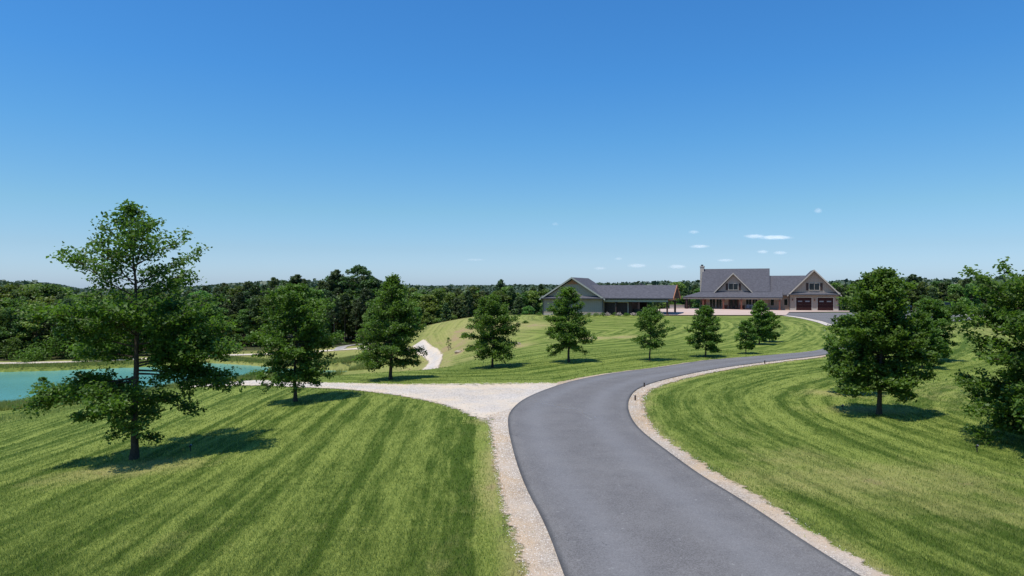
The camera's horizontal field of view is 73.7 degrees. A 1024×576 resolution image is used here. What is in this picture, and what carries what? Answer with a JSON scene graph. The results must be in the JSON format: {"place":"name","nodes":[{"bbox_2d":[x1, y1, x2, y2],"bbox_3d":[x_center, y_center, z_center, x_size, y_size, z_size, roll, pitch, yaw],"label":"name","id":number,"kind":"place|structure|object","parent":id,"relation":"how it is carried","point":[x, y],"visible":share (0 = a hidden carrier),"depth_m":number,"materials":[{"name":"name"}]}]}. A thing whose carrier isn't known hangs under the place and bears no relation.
{"place":"outdoors","nodes":[
{"label":"outdoors","id":0,"kind":"place"},
{"bbox_2d":[0,363,343,400],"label":"pond","id":1,"kind":"structure","parent":0,"point":[14,385],"depth_m":100.28,"materials":[{"name":"liquid"}]},
{"bbox_2d":[0,288,1023,575],"bbox_3d":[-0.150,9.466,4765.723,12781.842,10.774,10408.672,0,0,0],"label":"ground","id":2,"kind":"structure","parent":0,"point":[612,334],"depth_m":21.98,"materials":[{"name":"green plant"}]},
{"bbox_2d":[0,297,13,343],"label":"broadleaf tree","id":3,"kind":"object","parent":2,"relation":"on","point":[4,304],"visible":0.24,"depth_m":125.18,"materials":[{"name":"green plant"}]},
{"bbox_2d":[0,308,14,352],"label":"broadleaf tree","id":4,"kind":"object","parent":2,"relation":"on","point":[8,325],"visible":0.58,"depth_m":118.38,"materials":[{"name":"green plant"}]},
{"bbox_2d":[0,283,17,304],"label":"broadleaf tree","id":5,"kind":"object","parent":2,"relation":"on","point":[9,287],"visible":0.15,"depth_m":131.31,"materials":[{"name":"green plant"}]},
{"bbox_2d":[0,307,30,355],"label":"broadleaf tree","id":6,"kind":"object","parent":2,"relation":"on","point":[11,317],"visible":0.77,"depth_m":117.36,"materials":[{"name":"green plant"}]},
{"bbox_2d":[0,337,34,358],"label":"bush","id":7,"kind":"object","parent":2,"relation":"on","point":[9,350],"visible":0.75,"depth_m":115.69,"materials":[{"name":"green plant"}]},
{"bbox_2d":[4,296,38,352],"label":"broadleaf tree","id":8,"kind":"object","parent":2,"relation":"on","point":[20,300],"visible":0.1,"depth_m":124.60,"materials":[{"name":"green plant"}]},
{"bbox_2d":[11,304,39,345],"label":"broadleaf tree","id":9,"kind":"object","parent":2,"relation":"on","point":[32,335],"visible":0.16,"depth_m":120.66,"materials":[{"name":"green plant"}]},
{"bbox_2d":[18,287,39,323],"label":"broadleaf tree","id":10,"kind":"object","parent":2,"relation":"on","point":[28,294],"visible":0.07,"depth_m":129.52,"materials":[{"name":"green plant"}]},
{"bbox_2d":[8,342,58,361],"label":"bush","id":11,"kind":"object","parent":2,"relation":"on","point":[36,356],"visible":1,"depth_m":113.41,"materials":[{"name":"green plant"}]},
{"bbox_2d":[15,301,57,349],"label":"broadleaf tree","id":12,"kind":"object","parent":2,"relation":"on","point":[37,327],"visible":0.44,"depth_m":118.03,"materials":[{"name":"green plant"}]},
{"bbox_2d":[26,296,53,346],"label":"broadleaf tree","id":13,"kind":"object","parent":2,"relation":"on","point":[41,298],"visible":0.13,"depth_m":124.83,"materials":[{"name":"green plant"}]},
{"bbox_2d":[31,377,54,393],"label":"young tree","id":14,"kind":"object","parent":2,"relation":"on","point":[44,379],"visible":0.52,"depth_m":75.67,"materials":[{"name":"green plant"}]},
{"bbox_2d":[36,320,51,349],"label":"pine tree","id":15,"kind":"object","parent":2,"relation":"on","point":[45,329],"visible":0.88,"depth_m":118.48,"materials":[{"name":"green plant"}]},
{"bbox_2d":[33,296,60,349],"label":"broadleaf tree","id":16,"kind":"object","parent":2,"relation":"on","point":[53,298],"visible":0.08,"depth_m":126.48,"materials":[{"name":"green plant"}]},
{"bbox_2d":[33,284,66,346],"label":"broadleaf tree","id":17,"kind":"object","parent":2,"relation":"on","point":[47,290],"visible":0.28,"depth_m":129.03,"materials":[{"name":"green plant"}]},
{"bbox_2d":[33,333,78,358],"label":"bush","id":18,"kind":"object","parent":2,"relation":"on","point":[58,347],"visible":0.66,"depth_m":115.58,"materials":[{"name":"green plant"}]},
{"bbox_2d":[51,298,73,357],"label":"pine tree","id":19,"kind":"object","parent":2,"relation":"on","point":[67,300],"visible":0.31,"depth_m":116.61,"materials":[{"name":"green plant"}]},
{"bbox_2d":[64,297,92,348],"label":"broadleaf tree","id":20,"kind":"object","parent":2,"relation":"on","point":[81,302],"visible":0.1,"depth_m":122.83,"materials":[{"name":"green plant"}]},
{"bbox_2d":[7,199,250,460],"bbox_3d":[-12.409,1.435,22.339,6.555,8.633,6.353,0,0,-39],"label":"oak tree","id":21,"kind":"object","parent":2,"relation":"on","point":[169,334],"visible":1,"depth_m":21.64,"materials":[{"name":"green plant"}]},
{"bbox_2d":[0,354,381,367],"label":"long grass","id":22,"kind":"structure","parent":2,"relation":"on","point":[231,358],"depth_m":109.47,"materials":[{"name":"green plant"}]},
{"bbox_2d":[0,355,396,410],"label":"long grass","id":23,"kind":"structure","parent":2,"relation":"on","point":[4,405],"depth_m":85.00,"materials":[{"name":"green plant"}]},
{"bbox_2d":[188,290,212,301],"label":"broadleaf tree","id":24,"kind":"object","parent":2,"relation":"on","point":[204,294],"visible":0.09,"depth_m":146.82,"materials":[{"name":"green plant"}]},
{"bbox_2d":[197,301,233,337],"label":"broadleaf tree","id":25,"kind":"object","parent":2,"relation":"on","point":[219,309],"visible":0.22,"depth_m":134.77,"materials":[{"name":"green plant"}]},
{"bbox_2d":[0,339,442,369],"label":"gravel lane","id":26,"kind":"structure","parent":2,"relation":"on","point":[434,357],"depth_m":94.98,"materials":[{"name":"beige gravel"}]},
{"bbox_2d":[222,296,235,318],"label":"pine tree","id":27,"kind":"object","parent":2,"relation":"on","point":[231,304],"visible":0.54,"depth_m":144.59,"materials":[{"name":"green plant"}]},
{"bbox_2d":[220,285,243,333],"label":"broadleaf tree","id":28,"kind":"object","parent":2,"relation":"on","point":[235,290],"visible":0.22,"depth_m":154.77,"materials":[{"name":"green plant"}]},
{"bbox_2d":[227,314,242,342],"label":"broadleaf tree","id":29,"kind":"object","parent":2,"relation":"on","point":[234,316],"visible":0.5,"depth_m":136.90,"materials":[{"name":"green plant"}]},
{"bbox_2d":[229,292,245,326],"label":"pine tree","id":30,"kind":"object","parent":2,"relation":"on","point":[239,297],"visible":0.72,"depth_m":138.46,"materials":[{"name":"green plant"}]},
{"bbox_2d":[233,309,257,343],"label":"broadleaf tree","id":31,"kind":"object","parent":2,"relation":"on","point":[243,315],"visible":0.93,"depth_m":134.65,"materials":[{"name":"green plant"}]},
{"bbox_2d":[241,281,251,335],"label":"pine tree","id":32,"kind":"object","parent":2,"relation":"on","point":[246,284],"visible":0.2,"depth_m":156.25,"materials":[{"name":"green plant"}]},
{"bbox_2d":[246,297,264,345],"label":"pine tree","id":33,"kind":"object","parent":2,"relation":"on","point":[253,303],"visible":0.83,"depth_m":135.45,"materials":[{"name":"green plant"}]},
{"bbox_2d":[247,285,263,303],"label":"pine tree","id":34,"kind":"object","parent":2,"relation":"on","point":[255,290],"visible":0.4,"depth_m":146.23,"materials":[{"name":"green plant"}]},
{"bbox_2d":[243,295,275,345],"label":"broadleaf tree","id":35,"kind":"object","parent":2,"relation":"on","point":[262,301],"visible":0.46,"depth_m":135.64,"materials":[{"name":"green plant"}]},
{"bbox_2d":[267,277,280,296],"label":"pine tree","id":36,"kind":"object","parent":2,"relation":"on","point":[273,282],"visible":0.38,"depth_m":167.99,"materials":[{"name":"green plant"}]},
{"bbox_2d":[244,282,344,401],"bbox_3d":[-10.175,2.624,32.508,4.624,5.860,4.319,0,0,-39],"label":"oak tree","id":37,"kind":"object","parent":2,"relation":"on","point":[308,320],"visible":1,"depth_m":31.81,"materials":[{"name":"green plant"}]},
{"bbox_2d":[288,274,306,284],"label":"pine tree","id":38,"kind":"object","parent":2,"relation":"on","point":[296,279],"visible":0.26,"depth_m":147.25,"materials":[{"name":"green plant"}]},
{"bbox_2d":[298,289,332,336],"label":"broadleaf tree","id":39,"kind":"object","parent":2,"relation":"on","point":[316,293],"visible":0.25,"depth_m":135.74,"materials":[{"name":"green plant"}]},
{"bbox_2d":[325,295,341,331],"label":"pine tree","id":40,"kind":"object","parent":2,"relation":"on","point":[336,311],"visible":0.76,"depth_m":133.67,"materials":[{"name":"green plant"}]},
{"bbox_2d":[325,269,345,297],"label":"pine tree","id":41,"kind":"object","parent":2,"relation":"on","point":[333,276],"visible":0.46,"depth_m":151.25,"materials":[{"name":"green plant"}]},
{"bbox_2d":[333,276,349,337],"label":"pine tree","id":42,"kind":"object","parent":2,"relation":"on","point":[337,289],"visible":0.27,"depth_m":150.36,"materials":[{"name":"green plant"}]},
{"bbox_2d":[329,292,359,341],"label":"broadleaf tree","id":43,"kind":"object","parent":2,"relation":"on","point":[347,327],"visible":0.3,"depth_m":143.22,"materials":[{"name":"green plant"}]},
{"bbox_2d":[338,294,355,341],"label":"pine tree","id":44,"kind":"object","parent":2,"relation":"on","point":[345,298],"visible":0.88,"depth_m":138.42,"materials":[{"name":"green plant"}]},
{"bbox_2d":[334,281,359,339],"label":"broadleaf tree","id":45,"kind":"object","parent":2,"relation":"on","point":[352,284],"visible":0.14,"depth_m":149.49,"materials":[{"name":"green plant"}]},
{"bbox_2d":[350,302,362,342],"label":"pine tree","id":46,"kind":"object","parent":2,"relation":"on","point":[355,322],"visible":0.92,"depth_m":137.60,"materials":[{"name":"green plant"}]},
{"bbox_2d":[338,264,375,337],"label":"pine tree","id":47,"kind":"object","parent":2,"relation":"on","point":[357,270],"visible":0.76,"depth_m":148.60,"materials":[{"name":"green plant"}]},
{"bbox_2d":[355,287,374,315],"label":"pine tree","id":48,"kind":"object","parent":2,"relation":"on","point":[366,293],"visible":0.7,"depth_m":136.73,"materials":[{"name":"green plant"}]},
{"bbox_2d":[349,279,380,332],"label":"broadleaf tree","id":49,"kind":"object","parent":2,"relation":"on","point":[370,285],"visible":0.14,"depth_m":146.61,"materials":[{"name":"green plant"}]},
{"bbox_2d":[360,308,383,342],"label":"broadleaf tree","id":50,"kind":"object","parent":2,"relation":"on","point":[365,317],"visible":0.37,"depth_m":134.28,"materials":[{"name":"green plant"}]},
{"bbox_2d":[194,380,556,419],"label":"gravel lane","id":51,"kind":"structure","parent":2,"relation":"on","point":[481,407],"depth_m":32.75,"materials":[{"name":"beige gravel"}]},
{"bbox_2d":[351,272,428,379],"bbox_3d":[-7.347,2.351,40.981,4.440,6.578,4.733,0,0,37],"label":"oak tree","id":52,"kind":"object","parent":2,"relation":"on","point":[400,333],"visible":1,"depth_m":40.45,"materials":[{"name":"green plant"}]},
{"bbox_2d":[407,292,432,323],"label":"broadleaf tree","id":53,"kind":"object","parent":2,"relation":"on","point":[414,297],"visible":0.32,"depth_m":163.13,"materials":[{"name":"green plant"}]},
{"bbox_2d":[419,312,434,326],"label":"broadleaf tree","id":54,"kind":"object","parent":2,"relation":"on","point":[426,317],"visible":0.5,"depth_m":150.03,"materials":[{"name":"green plant"}]},
{"bbox_2d":[417,294,439,324],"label":"broadleaf tree","id":55,"kind":"object","parent":2,"relation":"on","point":[429,300],"visible":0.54,"depth_m":160.34,"materials":[{"name":"green plant"}]},
{"bbox_2d":[423,288,452,325],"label":"broadleaf tree","id":56,"kind":"object","parent":2,"relation":"on","point":[439,294],"visible":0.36,"depth_m":163.05,"materials":[{"name":"green plant"}]},
{"bbox_2d":[438,303,451,321],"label":"pine tree","id":57,"kind":"object","parent":2,"relation":"on","point":[445,308],"visible":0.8,"depth_m":150.52,"materials":[{"name":"green plant"}]},
{"bbox_2d":[436,291,459,319],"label":"broadleaf tree","id":58,"kind":"object","parent":2,"relation":"on","point":[449,296],"visible":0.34,"depth_m":162.52,"materials":[{"name":"green plant"}]},
{"bbox_2d":[451,297,461,318],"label":"pine tree","id":59,"kind":"object","parent":2,"relation":"on","point":[456,300],"visible":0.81,"depth_m":159.30,"materials":[{"name":"green plant"}]},
{"bbox_2d":[460,290,475,316],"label":"pine tree","id":60,"kind":"object","parent":2,"relation":"on","point":[468,299],"visible":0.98,"depth_m":150.06,"materials":[{"name":"green plant"}]},
{"bbox_2d":[459,286,484,317],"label":"broadleaf tree","id":61,"kind":"object","parent":2,"relation":"on","point":[473,290],"visible":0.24,"depth_m":160.70,"materials":[{"name":"green plant"}]},
{"bbox_2d":[459,292,520,367],"bbox_3d":[-1.549,3.059,48.430,4.455,5.490,4.395,0,0,0],"label":"oak tree","id":62,"kind":"object","parent":2,"relation":"on","point":[489,333],"visible":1,"depth_m":47.87,"materials":[{"name":"green plant"}]},
{"bbox_2d":[494,292,513,314],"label":"broadleaf tree","id":63,"kind":"object","parent":2,"relation":"on","point":[504,298],"visible":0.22,"depth_m":162.76,"materials":[{"name":"green plant"}]},
{"bbox_2d":[506,288,516,312],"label":"pine tree","id":64,"kind":"object","parent":2,"relation":"on","point":[511,291],"visible":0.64,"depth_m":164.40,"materials":[{"name":"green plant"}]},
{"bbox_2d":[0,276,1023,310],"bbox_3d":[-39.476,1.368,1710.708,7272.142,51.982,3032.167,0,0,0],"label":"distant forest","id":65,"kind":"object","parent":2,"relation":"on","point":[518,288],"visible":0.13,"depth_m":250.54,"materials":[{"name":"green plant"}]},
{"bbox_2d":[511,296,524,314],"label":"pine tree","id":66,"kind":"object","parent":2,"relation":"on","point":[518,301],"visible":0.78,"depth_m":151.57,"materials":[{"name":"green plant"}]},
{"bbox_2d":[511,291,535,314],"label":"broadleaf tree","id":67,"kind":"object","parent":2,"relation":"on","point":[524,299],"visible":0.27,"depth_m":158.93,"materials":[{"name":"green plant"}]},
{"bbox_2d":[485,408,563,575],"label":"gravel shoulder","id":68,"kind":"object","parent":2,"relation":"on","point":[524,514],"visible":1,"depth_m":14.95},
{"bbox_2d":[522,305,534,314],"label":"broadleaf tree","id":69,"kind":"object","parent":2,"relation":"on","point":[527,311],"visible":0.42,"depth_m":149.20,"materials":[{"name":"green plant"}]},
{"bbox_2d":[521,290,542,314],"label":"broadleaf tree","id":70,"kind":"object","parent":2,"relation":"on","point":[532,297],"visible":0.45,"depth_m":159.30,"materials":[{"name":"green plant"}]},
{"bbox_2d":[543,286,597,361],"bbox_3d":[4.137,2.663,48.948,3.852,5.603,4.190,0,0,0],"label":"oak tree","id":71,"kind":"object","parent":2,"relation":"on","point":[566,337],"visible":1,"depth_m":48.45,"materials":[{"name":"green plant"}]},
{"bbox_2d":[539,277,680,315],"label":"outbuilding","id":72,"kind":"structure","parent":2,"relation":"on","point":[594,297],"depth_m":110.42,"materials":[{"name":"grey"}]},
{"bbox_2d":[605,302,614,314],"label":"garage door","id":73,"kind":"structure","parent":72,"relation":"in","point":[610,307],"depth_m":110.38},
{"bbox_2d":[617,302,627,314],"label":"garage door","id":74,"kind":"structure","parent":72,"relation":"in","point":[622,307],"depth_m":109.72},
{"bbox_2d":[630,307,675,360],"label":"oak tree","id":75,"kind":"object","parent":2,"relation":"on","point":[649,315],"visible":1,"depth_m":47.88,"materials":[{"name":"green plant"}]},
{"bbox_2d":[662,281,693,307],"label":"broadleaf tree","id":76,"kind":"object","parent":2,"relation":"on","point":[679,284],"visible":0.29,"depth_m":181.37,"materials":[{"name":"green plant"}]},
{"bbox_2d":[554,351,807,385],"bbox_3d":[11.874,5.015,44.624,29.308,0.104,2.611,0,0,-42],"label":"gravel shoulder","id":77,"kind":"object","parent":2,"relation":"on","point":[559,383],"visible":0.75,"depth_m":38.51},
{"bbox_2d":[690,288,699,307],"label":"broadleaf tree","id":78,"kind":"object","parent":2,"relation":"on","point":[696,304],"visible":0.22,"depth_m":163.19,"materials":[{"name":"green plant"}]},
{"bbox_2d":[684,304,725,356],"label":"oak tree","id":79,"kind":"object","parent":2,"relation":"on","point":[707,328],"visible":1,"depth_m":49.83,"materials":[{"name":"green plant"}]},
{"bbox_2d":[733,320,759,353],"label":"oak tree","id":80,"kind":"object","parent":2,"relation":"on","point":[750,332],"visible":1,"depth_m":52.08,"materials":[{"name":"green plant"}]},
{"bbox_2d":[628,355,888,575],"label":"gravel shoulder","id":81,"kind":"object","parent":2,"relation":"on","point":[849,561],"visible":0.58,"depth_m":16.59},
{"bbox_2d":[682,265,841,310],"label":"farmhouse","id":82,"kind":"object","parent":2,"relation":"on","point":[740,289],"visible":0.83,"depth_m":129.19,"materials":[{"name":"beige"}]},
{"bbox_2d":[729,299,738,308],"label":"front door","id":83,"kind":"structure","parent":82,"relation":"in","point":[733,303],"depth_m":130.20,"materials":[{"name":"brown glass"}]},
{"bbox_2d":[795,297,811,309],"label":"garage door","id":84,"kind":"structure","parent":82,"relation":"in","point":[799,301],"depth_m":125.12,"materials":[{"name":"brown wood"}]},
{"bbox_2d":[809,283,819,289],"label":"window","id":85,"kind":"structure","parent":82,"relation":"in","point":[812,286],"depth_m":124.48,"materials":[{"name":"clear glass"}]},
{"bbox_2d":[817,297,833,310],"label":"garage door","id":86,"kind":"structure","parent":82,"relation":"in","point":[823,303],"depth_m":123.88,"materials":[{"name":"brown wood"}]},
{"bbox_2d":[748,299,775,344],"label":"oak tree","id":87,"kind":"object","parent":2,"relation":"on","point":[763,319],"visible":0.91,"depth_m":59.67,"materials":[{"name":"green plant"}]},
{"bbox_2d":[758,313,782,341],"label":"oak tree","id":88,"kind":"object","parent":2,"relation":"on","point":[776,334],"visible":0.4,"depth_m":62.25,"materials":[{"name":"green plant"}]},
{"bbox_2d":[782,315,830,324],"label":"gravel shoulder","id":89,"kind":"object","parent":2,"relation":"on","point":[822,322],"visible":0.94,"depth_m":92.11},
{"bbox_2d":[820,313,867,392],"bbox_3d":[16.123,3.164,32.319,2.844,3.955,2.778,0,0,0],"label":"oak tree","id":90,"kind":"object","parent":2,"relation":"on","point":[830,340],"visible":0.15,"depth_m":32.29,"materials":[{"name":"green plant"}]},
{"bbox_2d":[787,313,971,323],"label":"parking area","id":91,"kind":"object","parent":2,"relation":"on","point":[825,317],"visible":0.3,"depth_m":102.46,"materials":[{"name":"concrete"}]},
{"bbox_2d":[821,266,942,414],"bbox_3d":[14.410,2.144,27.189,4.090,6.035,3.943,0,0,-35],"label":"oak tree","id":92,"kind":"object","parent":2,"relation":"on","point":[883,329],"visible":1,"depth_m":26.48,"materials":[{"name":"green plant"}]},
{"bbox_2d":[903,289,919,312],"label":"broadleaf tree","id":93,"kind":"object","parent":2,"relation":"on","point":[911,295],"visible":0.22,"depth_m":172.17,"materials":[{"name":"green plant"}]},
{"bbox_2d":[905,274,923,295],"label":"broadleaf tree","id":94,"kind":"object","parent":2,"relation":"on","point":[914,278],"visible":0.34,"depth_m":189.46,"materials":[{"name":"green plant"}]},
{"bbox_2d":[913,281,935,302],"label":"broadleaf tree","id":95,"kind":"object","parent":2,"relation":"on","point":[922,284],"visible":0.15,"depth_m":182.52,"materials":[{"name":"green plant"}]},
{"bbox_2d":[907,314,948,369],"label":"oak tree","id":96,"kind":"object","parent":2,"relation":"on","point":[928,325],"visible":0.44,"depth_m":42.06,"materials":[{"name":"green plant"}]},
{"bbox_2d":[927,287,938,298],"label":"pine tree","id":97,"kind":"object","parent":2,"relation":"on","point":[932,289],"visible":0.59,"depth_m":172.61,"materials":[{"name":"green plant"}]},
{"bbox_2d":[910,297,963,358],"bbox_3d":[28.849,2.885,47.270,3.835,4.555,4.081,0,0,-24],"label":"oak tree","id":98,"kind":"object","parent":2,"relation":"on","point":[934,308],"visible":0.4,"depth_m":46.57,"materials":[{"name":"green plant"}]},
{"bbox_2d":[937,282,947,301],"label":"pine tree","id":99,"kind":"object","parent":2,"relation":"on","point":[942,287],"visible":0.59,"depth_m":185.74,"materials":[{"name":"green plant"}]},
{"bbox_2d":[948,293,961,302],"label":"broadleaf tree","id":100,"kind":"object","parent":2,"relation":"on","point":[954,296],"visible":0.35,"depth_m":169.74,"materials":[{"name":"green plant"}]},
{"bbox_2d":[943,284,967,302],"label":"broadleaf tree","id":101,"kind":"object","parent":2,"relation":"on","point":[954,288],"visible":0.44,"depth_m":184.55,"materials":[{"name":"green plant"}]},
{"bbox_2d":[959,278,974,302],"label":"pine tree","id":102,"kind":"object","parent":2,"relation":"on","point":[965,281],"visible":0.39,"depth_m":186.33,"materials":[{"name":"green plant"}]},
{"bbox_2d":[960,284,983,313],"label":"broadleaf tree","id":103,"kind":"object","parent":2,"relation":"on","point":[967,287],"visible":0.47,"depth_m":169.19,"materials":[{"name":"green plant"}]},
{"bbox_2d":[944,256,1023,445],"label":"oak tree","id":104,"kind":"object","parent":2,"relation":"on","point":[1006,318],"visible":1,"depth_m":22.11,"materials":[{"name":"green plant"}]},
{"bbox_2d":[0,0,1023,288],"label":"sky","id":105,"kind":"structure","parent":0,"point":[424,142],"materials":[{"name":"blue"}]},
{"bbox_2d":[195,359,881,575],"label":"loose gravel","id":106,"kind":"structure","parent":0,"point":[512,449],"depth_m":23.45,"materials":[{"name":"beige gravel"}]},
{"bbox_2d":[508,348,859,575],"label":"driveway","id":107,"kind":"structure","parent":0,"point":[613,488],"depth_m":15.95,"materials":[{"name":"grey asphalt"}]},
{"bbox_2d":[658,308,849,314],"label":"patio","id":108,"kind":"structure","parent":0,"point":[684,311],"depth_m":117.19,"materials":[{"name":"beige concrete"}]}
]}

